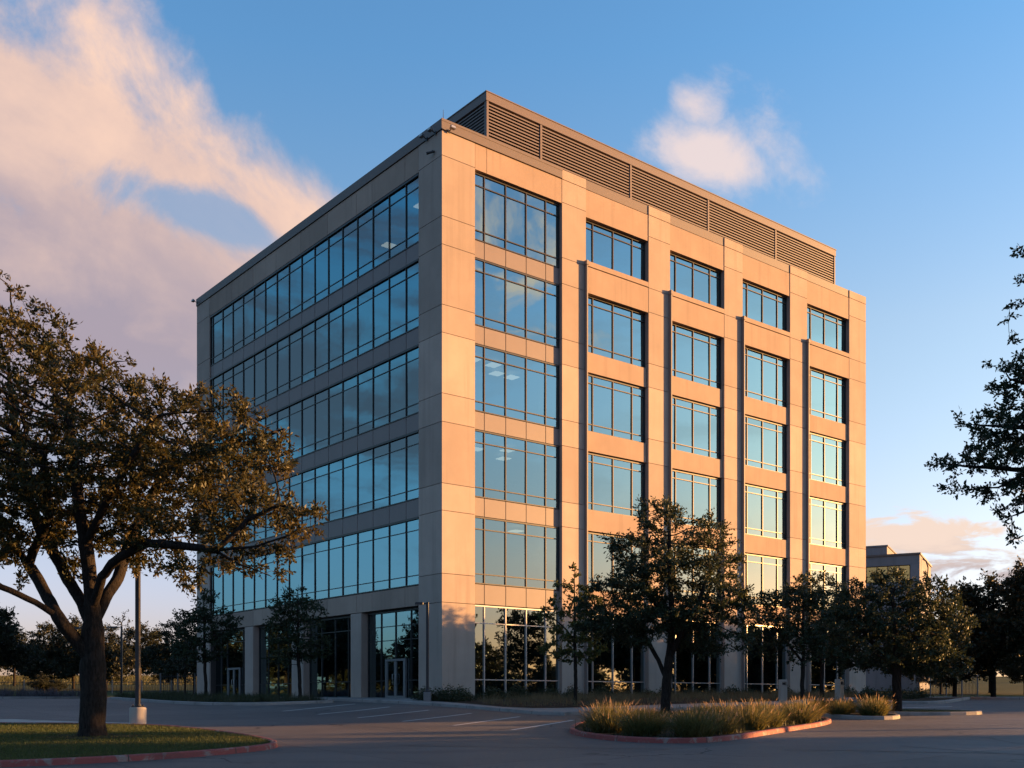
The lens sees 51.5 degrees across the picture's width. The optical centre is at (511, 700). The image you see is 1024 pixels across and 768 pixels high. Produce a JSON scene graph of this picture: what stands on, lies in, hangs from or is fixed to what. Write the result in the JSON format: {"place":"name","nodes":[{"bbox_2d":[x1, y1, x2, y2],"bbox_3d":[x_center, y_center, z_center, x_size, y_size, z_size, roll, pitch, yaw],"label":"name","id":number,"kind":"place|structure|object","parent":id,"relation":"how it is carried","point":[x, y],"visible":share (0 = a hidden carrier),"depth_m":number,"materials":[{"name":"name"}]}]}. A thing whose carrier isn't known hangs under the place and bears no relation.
{"place":"outdoors","nodes":[
{"label":"outdoors","id":0,"kind":"place"},
{"bbox_2d":[0,675,196,684],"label":"field grass","id":1,"kind":"structure","parent":0,"point":[4,678],"depth_m":143.51,"materials":[{"name":"plant"}]},
{"bbox_2d":[0,722,270,759],"bbox_3d":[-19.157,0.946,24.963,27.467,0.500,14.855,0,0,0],"label":"lawn","id":2,"kind":"structure","parent":0,"point":[130,752],"depth_m":23.99,"materials":[{"name":"plant"}]},
{"bbox_2d":[0,269,328,736],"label":"oak tree","id":3,"kind":"object","parent":2,"relation":"on","point":[33,495],"visible":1,"depth_m":25.05,"materials":[{"name":"green plant"}]},
{"bbox_2d":[0,697,1023,767],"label":"road","id":4,"kind":"structure","parent":0,"point":[314,736],"depth_m":26.10,"materials":[{"name":"asphalt"}]},
{"bbox_2d":[0,697,79,698],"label":"kerb","id":5,"kind":"structure","parent":4,"relation":"on","point":[39,697],"depth_m":62.70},
{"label":"shrub bed","id":6,"kind":"structure","parent":5,"relation":"in","visible":0},
{"bbox_2d":[0,606,45,671],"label":"background tree","id":7,"kind":"object","parent":6,"relation":"on","point":[10,646],"visible":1,"depth_m":68.00,"materials":[{"name":"green plant"}]},
{"bbox_2d":[0,686,79,696],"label":"grey groundcover","id":8,"kind":"object","parent":6,"relation":"on","point":[33,693],"visible":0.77,"depth_m":64.94,"materials":[{"name":"green plant"}]},
{"bbox_2d":[0,722,277,766],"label":"red kerb","id":9,"kind":"structure","parent":4,"relation":"on","point":[272,744],"depth_m":21.15,"materials":[{"name":"concrete"}]},
{"bbox_2d":[129,476,153,723],"bbox_3d":[-10.990,-2.887,31.900,0.995,7.800,0.490,0,0,0],"label":"lamp post","id":10,"kind":"object","parent":4,"relation":"on","point":[137,712],"visible":0.69,"depth_m":31.84,"materials":[{"name":"metal"}]},
{"bbox_2d":[110,697,333,705],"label":"kerb","id":11,"kind":"structure","parent":4,"relation":"on","point":[231,703],"depth_m":46.42,"materials":[{"name":"concrete"}]},
{"bbox_2d":[147,698,320,701],"bbox_3d":[-15.721,-0.009,51.019,15.719,0.282,5.431,0,0,37],"label":"groundcover bed","id":12,"kind":"object","parent":11,"relation":"on","point":[239,701],"visible":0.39,"depth_m":47.06,"materials":[{"name":"plant"}]},
{"bbox_2d":[113,689,328,703],"bbox_3d":[-15.691,-0.195,51.012,15.355,0.745,5.671,0,0,37],"label":"groundcover","id":13,"kind":"object","parent":12,"relation":"on","point":[200,696],"visible":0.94,"depth_m":48.12,"materials":[{"name":"green plant"}]},
{"bbox_2d":[261,585,335,698],"bbox_3d":[-9.965,-2.531,49.205,3.401,5.724,2.663,0,0,0],"label":"young tree","id":14,"kind":"object","parent":12,"relation":"on","point":[290,629],"visible":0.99,"depth_m":49.12,"materials":[{"name":"plant"}]},
{"bbox_2d":[317,698,863,715],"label":"kerb","id":15,"kind":"structure","parent":4,"relation":"on","point":[469,707],"depth_m":43.34,"materials":[{"name":"concrete"}]},
{"bbox_2d":[288,704,922,729],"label":"road markings","id":16,"kind":"object","parent":4,"relation":"on","point":[462,714],"visible":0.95,"depth_m":37.22,"materials":[{"name":"paint"}]},
{"bbox_2d":[569,711,830,742],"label":"red kerb","id":17,"kind":"structure","parent":4,"relation":"on","point":[573,730],"depth_m":26.39,"materials":[{"name":"concrete"}]},
{"bbox_2d":[575,712,825,737],"bbox_3d":[5.054,0.688,32.083,7.070,0.479,13.286,0,0,30],"label":"island bed","id":18,"kind":"object","parent":4,"relation":"on","point":[661,735],"visible":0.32,"depth_m":27.71,"materials":[{"name":"soil"}]},
{"bbox_2d":[576,699,640,732],"bbox_3d":[2.538,0.392,27.839,2.087,0.980,2.207,0,0,-12],"label":"grass tuft","id":19,"kind":"object","parent":18,"relation":"on","point":[598,723],"visible":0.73,"depth_m":27.58,"materials":[{"name":"plant"}]},
{"bbox_2d":[582,698,641,719],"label":"grass tuft","id":20,"kind":"object","parent":18,"relation":"on","point":[620,702],"visible":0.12,"depth_m":30.10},
{"bbox_2d":[605,698,675,735],"bbox_3d":[3.282,0.420,26.626,2.222,0.973,2.170,0,0,-19],"label":"grass tuft","id":21,"kind":"object","parent":18,"relation":"on","point":[640,724],"visible":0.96,"depth_m":26.36,"materials":[{"name":"plant"}]},
{"bbox_2d":[568,494,764,712],"bbox_3d":[5.564,-3.435,37.984,7.164,8.095,5.106,0,0,0],"label":"oak tree","id":22,"kind":"object","parent":18,"relation":"on","point":[684,614],"visible":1,"depth_m":37.49,"materials":[{"name":"green plant"}]},
{"bbox_2d":[659,703,732,738],"bbox_3d":[4.446,0.440,26.008,2.111,0.981,2.143,0,0,17],"label":"grass tuft","id":23,"kind":"object","parent":18,"relation":"on","point":[694,727],"visible":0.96,"depth_m":25.70,"materials":[{"name":"plant"}]},
{"bbox_2d":[575,706,819,737],"bbox_3d":[4.995,0.577,32.138,7.080,0.790,13.055,0,0,32],"label":"groundcover","id":24,"kind":"object","parent":18,"relation":"on","point":[664,733],"visible":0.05,"depth_m":28.30,"materials":[{"name":"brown plant"}]},
{"bbox_2d":[689,702,749,733],"bbox_3d":[5.310,0.472,27.265,1.770,0.845,1.872,0,0,-37],"label":"grass tuft","id":25,"kind":"object","parent":18,"relation":"on","point":[730,727],"visible":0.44,"depth_m":27.09,"materials":[{"name":"plant"}]},
{"bbox_2d":[717,700,783,729],"bbox_3d":[6.423,0.359,29.040,2.170,0.941,2.222,0,0,42],"label":"grass tuft","id":26,"kind":"object","parent":18,"relation":"on","point":[755,721],"visible":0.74,"depth_m":28.75,"materials":[{"name":"plant"}]},
{"bbox_2d":[737,698,803,726],"bbox_3d":[7.269,0.358,30.365,2.143,0.859,2.111,0,0,-33],"label":"grass tuft","id":27,"kind":"object","parent":18,"relation":"on","point":[777,722],"visible":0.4,"depth_m":30.14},
{"bbox_2d":[768,697,829,723],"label":"grass tuft","id":28,"kind":"object","parent":18,"relation":"on","point":[806,716],"visible":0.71,"depth_m":31.88,"materials":[{"name":"plant"}]},
{"bbox_2d":[778,696,834,719],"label":"grass tuft","id":29,"kind":"object","parent":18,"relation":"on","point":[812,708],"visible":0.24,"depth_m":33.91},
{"bbox_2d":[816,710,899,719],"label":"kerb","id":30,"kind":"structure","parent":4,"relation":"on","point":[894,716],"depth_m":36.23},
{"bbox_2d":[826,711,892,715],"bbox_3d":[12.306,0.481,38.069,2.367,0.170,4.288,0,0,0],"label":"grass bed","id":31,"kind":"object","parent":30,"relation":"on","point":[857,713],"visible":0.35,"depth_m":38.19,"materials":[{"name":"soil"}]},
{"bbox_2d":[824,696,858,714],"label":"grass tuft","id":32,"kind":"object","parent":31,"relation":"on","point":[838,708],"visible":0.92,"depth_m":36.99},
{"bbox_2d":[849,693,898,715],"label":"grass tuft","id":33,"kind":"object","parent":31,"relation":"on","point":[873,708],"visible":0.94,"depth_m":36.16,"materials":[{"name":"plant"}]},
{"bbox_2d":[885,697,969,703],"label":"kerb","id":34,"kind":"structure","parent":4,"relation":"on","point":[937,702],"depth_m":47.14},
{"bbox_2d":[889,708,981,715],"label":"kerb","id":35,"kind":"structure","parent":4,"relation":"on","point":[973,712],"depth_m":38.76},
{"bbox_2d":[888,709,965,711],"bbox_3d":[15.642,0.403,40.050,3.639,0.118,2.778,0,0,0],"label":"tree bed","id":36,"kind":"object","parent":35,"relation":"on","point":[917,710],"visible":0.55,"depth_m":40.26,"materials":[{"name":"soil"}]},
{"bbox_2d":[812,566,980,710],"bbox_3d":[14.336,-2.207,39.916,5.987,5.726,5.307,0,0,0],"label":"oak tree","id":37,"kind":"object","parent":36,"relation":"on","point":[873,629],"visible":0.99,"depth_m":39.22,"materials":[{"name":"green plant"}]},
{"bbox_2d":[970,697,1023,699],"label":"kerb","id":38,"kind":"structure","parent":4,"relation":"on","point":[1008,698],"depth_m":53.47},
{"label":"tree bed","id":39,"kind":"structure","parent":38,"relation":"on","visible":0},
{"bbox_2d":[926,568,1023,696],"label":"background tree","id":40,"kind":"object","parent":39,"relation":"on","point":[988,603],"visible":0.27,"depth_m":58.95,"materials":[{"name":"green plant"}]},
{"bbox_2d":[953,555,1023,658],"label":"background tree","id":41,"kind":"object","parent":39,"relation":"on","point":[1011,622],"visible":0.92,"depth_m":54.90,"materials":[{"name":"green plant"}]},
{"bbox_2d":[0,677,1023,696],"bbox_3d":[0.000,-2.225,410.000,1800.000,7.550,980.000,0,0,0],"label":"ground","id":42,"kind":"structure","parent":0,"point":[1005,687],"depth_m":118.72,"materials":[{"name":"plant"}]},
{"bbox_2d":[26,673,60,690],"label":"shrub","id":43,"kind":"object","parent":42,"relation":"on","point":[43,683],"visible":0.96,"depth_m":87.75,"materials":[{"name":"green plant"}]},
{"bbox_2d":[15,620,78,680],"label":"background tree","id":44,"kind":"object","parent":42,"relation":"on","point":[54,664],"visible":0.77,"depth_m":111.72,"materials":[{"name":"green plant"}]},
{"bbox_2d":[45,613,115,688],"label":"background tree","id":45,"kind":"object","parent":42,"relation":"on","point":[75,622],"visible":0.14,"depth_m":116.21,"materials":[{"name":"green plant"}]},
{"bbox_2d":[0,680,196,692],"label":"metal fence","id":46,"kind":"object","parent":42,"relation":"on","point":[23,682],"visible":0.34,"depth_m":102.63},
{"bbox_2d":[68,622,134,684],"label":"background tree","id":47,"kind":"object","parent":42,"relation":"on","point":[111,636],"visible":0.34,"depth_m":113.39,"materials":[{"name":"green plant"}]},
{"bbox_2d":[107,609,134,692],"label":"background tree","id":48,"kind":"object","parent":42,"relation":"on","point":[117,664],"visible":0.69,"depth_m":91.86,"materials":[{"name":"green plant"}]},
{"bbox_2d":[112,621,167,677],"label":"background tree","id":49,"kind":"object","parent":42,"relation":"on","point":[151,636],"visible":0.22,"depth_m":119.85,"materials":[{"name":"green plant"}]},
{"bbox_2d":[141,618,190,690],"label":"background tree","id":50,"kind":"object","parent":42,"relation":"on","point":[151,651],"visible":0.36,"depth_m":111.28,"materials":[{"name":"green plant"}]},
{"bbox_2d":[160,633,196,693],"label":"background tree","id":51,"kind":"object","parent":42,"relation":"on","point":[169,669],"visible":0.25,"depth_m":98.38,"materials":[{"name":"green plant"}]},
{"bbox_2d":[160,673,196,692],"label":"metal fence","id":52,"kind":"object","parent":42,"relation":"on","point":[169,676],"visible":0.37,"depth_m":78.75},
{"bbox_2d":[172,625,196,694],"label":"background tree","id":53,"kind":"object","parent":42,"relation":"on","point":[184,667],"visible":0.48,"depth_m":71.95,"materials":[{"name":"green plant"}]},
{"bbox_2d":[164,585,243,692],"bbox_3d":[-15.748,-2.788,54.410,3.913,6.311,2.779,0,0,0],"label":"young tree","id":54,"kind":"object","parent":42,"relation":"on","point":[184,650],"visible":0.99,"depth_m":54.18,"materials":[{"name":"plant"}]},
{"bbox_2d":[0,637,1022,676],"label":"woods","id":55,"kind":"object","parent":42,"relation":"on","point":[132,672],"visible":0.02,"depth_m":209.94,"materials":[{"name":"green plant"}]},
{"bbox_2d":[196,90,865,698],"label":"office building","id":56,"kind":"structure","parent":42,"relation":"on","point":[496,364],"depth_m":56.59,"materials":[{"name":"concrete"}]},
{"bbox_2d":[216,628,244,695],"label":"window","id":57,"kind":"structure","parent":56,"relation":"in","point":[236,650],"depth_m":68.24,"materials":[{"name":"glass"}]},
{"bbox_2d":[227,667,240,695],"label":"door","id":58,"kind":"structure","parent":56,"relation":"in","point":[233,675],"depth_m":67.66,"materials":[{"name":"glass"}]},
{"bbox_2d":[259,623,291,696],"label":"window","id":59,"kind":"structure","parent":56,"relation":"in","point":[275,678],"depth_m":63.72,"materials":[{"name":"glass"}]},
{"bbox_2d":[210,173,418,366],"bbox_3d":[-12.134,-23.615,60.412,0.140,3.270,24.550,0,0,-39],"label":"window","id":60,"kind":"structure","parent":56,"relation":"in","point":[387,228],"depth_m":58.30,"materials":[{"name":"glass"}]},
{"bbox_2d":[210,258,418,423],"bbox_3d":[-12.134,-19.535,60.412,0.140,3.270,24.550,0,0,-39],"label":"window","id":61,"kind":"structure","parent":56,"relation":"in","point":[386,310],"depth_m":57.71,"materials":[{"name":"glass"}]},
{"bbox_2d":[210,430,418,547],"bbox_3d":[-12.134,-11.315,60.412,0.140,3.270,24.550,0,0,-39],"label":"window","id":62,"kind":"structure","parent":56,"relation":"in","point":[384,474],"depth_m":55.33,"materials":[{"name":"glass"}]},
{"bbox_2d":[210,516,418,615],"bbox_3d":[-12.134,-7.165,60.412,0.140,3.270,24.550,0,0,-39],"label":"window","id":63,"kind":"structure","parent":56,"relation":"in","point":[382,557],"depth_m":57.12,"materials":[{"name":"glass"}]},
{"bbox_2d":[211,344,418,487],"bbox_3d":[-12.134,-15.425,60.412,0.140,3.270,24.550,0,0,-39],"label":"window","id":64,"kind":"structure","parent":56,"relation":"in","point":[386,392],"depth_m":55.88,"materials":[{"name":"glass"}]},
{"bbox_2d":[309,615,350,696],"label":"window","id":65,"kind":"structure","parent":56,"relation":"in","point":[331,678],"depth_m":57.92,"materials":[{"name":"glass"}]},
{"bbox_2d":[368,607,418,697],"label":"window","id":66,"kind":"structure","parent":56,"relation":"in","point":[393,634],"depth_m":53.38,"materials":[{"name":"glass"}]},
{"bbox_2d":[385,658,406,697],"bbox_3d":[-5.833,-1.030,52.975,0.173,2.060,1.840,0,0,-39],"label":"door","id":67,"kind":"structure","parent":56,"relation":"in","point":[395,670],"depth_m":52.90,"materials":[{"name":"glass"}]},
{"bbox_2d":[474,257,558,348],"bbox_3d":[0.247,-19.560,52.429,5.520,3.220,0.110,0,0,-39],"label":"window","id":68,"kind":"structure","parent":56,"relation":"in","point":[508,301],"depth_m":52.41,"materials":[{"name":"glass"}]},
{"bbox_2d":[475,172,558,267],"bbox_3d":[0.247,-23.640,52.429,5.520,3.220,0.110,0,0,-39],"label":"window","id":69,"kind":"structure","parent":56,"relation":"in","point":[509,218],"depth_m":52.41,"materials":[{"name":"glass"}]},
{"bbox_2d":[475,343,558,428],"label":"window","id":70,"kind":"structure","parent":56,"relation":"in","point":[509,385],"depth_m":52.41,"materials":[{"name":"glass"}]},
{"bbox_2d":[475,429,558,509],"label":"window","id":71,"kind":"structure","parent":56,"relation":"in","point":[507,468],"depth_m":52.41,"materials":[{"name":"glass"}]},
{"bbox_2d":[475,516,558,590],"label":"window","id":72,"kind":"structure","parent":56,"relation":"in","point":[507,553],"depth_m":52.39,"materials":[{"name":"glass"}]},
{"bbox_2d":[475,605,558,697],"bbox_3d":[0.247,-2.230,52.429,5.520,4.660,0.110,0,0,-39],"label":"window","id":73,"kind":"structure","parent":56,"relation":"in","point":[507,639],"depth_m":52.26,"materials":[{"name":"black glass"}]},
{"bbox_2d":[586,220,644,280],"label":"window","id":74,"kind":"structure","parent":56,"relation":"in","point":[605,247],"depth_m":56.78,"materials":[{"name":"glass"}]},
{"bbox_2d":[588,295,644,367],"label":"window","id":75,"kind":"structure","parent":56,"relation":"in","point":[616,332],"depth_m":56.84,"materials":[{"name":"glass"}]},
{"bbox_2d":[588,374,644,442],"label":"window","id":76,"kind":"structure","parent":56,"relation":"in","point":[616,409],"depth_m":56.84,"materials":[{"name":"glass"}]},
{"bbox_2d":[588,453,644,516],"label":"window","id":77,"kind":"structure","parent":56,"relation":"in","point":[614,484],"depth_m":56.74,"materials":[{"name":"glass"}]},
{"bbox_2d":[588,532,644,593],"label":"window","id":78,"kind":"structure","parent":56,"relation":"in","point":[597,564],"depth_m":56.10,"materials":[{"name":"glass"}]},
{"bbox_2d":[588,615,644,694],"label":"window","id":79,"kind":"structure","parent":56,"relation":"in","point":[620,666],"depth_m":56.88,"materials":[{"name":"black glass"}]},
{"bbox_2d":[670,253,720,307],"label":"window","id":80,"kind":"structure","parent":56,"relation":"in","point":[689,278],"depth_m":60.82,"materials":[{"name":"glass"}]},
{"bbox_2d":[672,323,720,388],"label":"window","id":81,"kind":"structure","parent":56,"relation":"in","point":[696,355],"depth_m":60.86,"materials":[{"name":"glass"}]},
{"bbox_2d":[672,396,720,459],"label":"window","id":82,"kind":"structure","parent":56,"relation":"in","point":[696,427],"depth_m":60.86,"materials":[{"name":"glass"}]},
{"bbox_2d":[672,470,720,529],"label":"window","id":83,"kind":"structure","parent":56,"relation":"in","point":[696,493],"depth_m":60.86,"materials":[{"name":"glass"}]},
{"bbox_2d":[672,544,720,601],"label":"window","id":84,"kind":"structure","parent":56,"relation":"in","point":[683,576],"depth_m":60.76,"materials":[{"name":"glass"}]},
{"bbox_2d":[672,621,720,693],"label":"window","id":85,"kind":"structure","parent":56,"relation":"in","point":[687,671],"depth_m":60.82,"materials":[{"name":"black glass"}]},
{"bbox_2d":[743,281,786,330],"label":"window","id":86,"kind":"structure","parent":56,"relation":"in","point":[762,305],"depth_m":64.79,"materials":[{"name":"glass"}]},
{"bbox_2d":[745,347,786,407],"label":"window","id":87,"kind":"structure","parent":56,"relation":"in","point":[765,374],"depth_m":64.83,"materials":[{"name":"glass"}]},
{"bbox_2d":[745,416,786,473],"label":"window","id":88,"kind":"structure","parent":56,"relation":"in","point":[765,441],"depth_m":64.83,"materials":[{"name":"glass"}]},
{"bbox_2d":[745,484,786,539],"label":"window","id":89,"kind":"structure","parent":56,"relation":"in","point":[765,509],"depth_m":64.83,"materials":[{"name":"glass"}]},
{"bbox_2d":[745,553,786,607],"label":"window","id":90,"kind":"structure","parent":56,"relation":"in","point":[765,572],"depth_m":64.82,"materials":[{"name":"glass"}]},
{"bbox_2d":[745,625,786,693],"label":"window","id":91,"kind":"structure","parent":56,"relation":"in","point":[761,674],"depth_m":64.77,"materials":[{"name":"black glass"}]},
{"bbox_2d":[807,306,845,351],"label":"window","id":92,"kind":"structure","parent":56,"relation":"in","point":[829,330],"depth_m":68.80,"materials":[{"name":"glass"}]},
{"bbox_2d":[810,368,845,423],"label":"window","id":93,"kind":"structure","parent":56,"relation":"in","point":[827,391],"depth_m":68.86,"materials":[{"name":"glass"}]},
{"bbox_2d":[810,433,845,486],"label":"window","id":94,"kind":"structure","parent":56,"relation":"in","point":[827,455],"depth_m":68.86,"materials":[{"name":"glass"}]},
{"bbox_2d":[810,497,845,548],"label":"window","id":95,"kind":"structure","parent":56,"relation":"in","point":[827,518],"depth_m":68.86,"materials":[{"name":"glass"}]},
{"bbox_2d":[810,562,845,608],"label":"window","id":96,"kind":"structure","parent":56,"relation":"in","point":[839,572],"depth_m":69.00,"materials":[{"name":"glass"}]},
{"bbox_2d":[810,631,845,693],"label":"window","id":97,"kind":"structure","parent":56,"relation":"in","point":[830,675],"depth_m":68.73,"materials":[{"name":"black glass"}]},
{"bbox_2d":[778,680,786,708],"bbox_3d":[10.411,-0.084,40.800,0.260,1.410,0.260,0,0,-10],"label":"bollard light","id":98,"kind":"object","parent":42,"relation":"on","point":[782,691],"visible":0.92,"depth_m":40.69,"materials":[{"name":"metal"}]},
{"bbox_2d":[866,545,931,690],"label":"distant office building","id":99,"kind":"structure","parent":42,"relation":"on","point":[884,557],"depth_m":111.60,"materials":[{"name":"concrete"}]},
{"bbox_2d":[866,565,909,582],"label":"window","id":100,"kind":"structure","parent":99,"relation":"in","point":[907,567],"depth_m":111.64,"materials":[{"name":"glass"}]},
{"bbox_2d":[914,675,977,696],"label":"metal fence","id":101,"kind":"object","parent":42,"relation":"on","point":[946,694],"visible":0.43,"depth_m":89.00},
{"bbox_2d":[898,583,1013,696],"bbox_3d":[26.193,-3.352,61.650,6.883,7.123,6.296,0,0,-17],"label":"background tree","id":102,"kind":"object","parent":42,"relation":"on","point":[983,674],"visible":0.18,"depth_m":60.23,"materials":[{"name":"green plant"}]},
{"bbox_2d":[924,243,1023,548],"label":"oak tree","id":103,"kind":"object","parent":42,"relation":"on","point":[1004,421],"visible":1,"depth_m":16.60,"materials":[{"name":"green plant"}]},
{"bbox_2d":[996,649,1023,694],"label":"background tree","id":104,"kind":"object","parent":42,"relation":"on","point":[1015,673],"visible":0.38,"depth_m":97.08,"materials":[{"name":"green plant"}]},
{"bbox_2d":[0,0,1023,676],"label":"sky","id":105,"kind":"structure","parent":0,"point":[150,150],"materials":[{"name":"blue"}]},
{"bbox_2d":[316,697,858,711],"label":"sidewalk","id":106,"kind":"structure","parent":0,"point":[570,709],"depth_m":44.58,"materials":[{"name":"concrete"}]},
{"bbox_2d":[415,602,431,700],"bbox_3d":[-3.956,-2.059,47.300,0.720,4.620,0.340,0,0,0],"label":"lamp post","id":107,"kind":"object","parent":106,"relation":"on","point":[427,694],"visible":0.98,"depth_m":47.24,"materials":[{"name":"grey metal"}]},
{"bbox_2d":[433,688,870,707],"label":"dry grass","id":108,"kind":"structure","parent":106,"relation":"on","point":[636,696],"depth_m":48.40,"materials":[{"name":"plant"}]},
{"bbox_2d":[475,684,511,698],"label":"shrub","id":109,"kind":"object","parent":108,"relation":"on","point":[492,692],"visible":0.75,"depth_m":49.53,"materials":[{"name":"green plant"}]},
{"bbox_2d":[531,561,608,704],"bbox_3d":[2.428,-2.577,43.587,3.299,6.222,2.368,0,0,0],"label":"young tree","id":110,"kind":"object","parent":108,"relation":"on","point":[574,638],"visible":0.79,"depth_m":43.53,"materials":[{"name":"green plant"}]},
{"bbox_2d":[740,570,855,698],"bbox_3d":[13.606,-2.985,50.089,5.755,6.309,3.639,0,0,0],"label":"young tree","id":111,"kind":"object","parent":108,"relation":"on","point":[817,640],"visible":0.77,"depth_m":49.75,"materials":[{"name":"plant"}]},
{"bbox_2d":[782,570,868,696],"bbox_3d":[16.022,-3.178,54.069,4.890,6.717,3.866,0,0,0],"label":"young tree","id":112,"kind":"object","parent":108,"relation":"on","point":[818,580],"visible":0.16,"depth_m":53.70,"materials":[{"name":"plant"}]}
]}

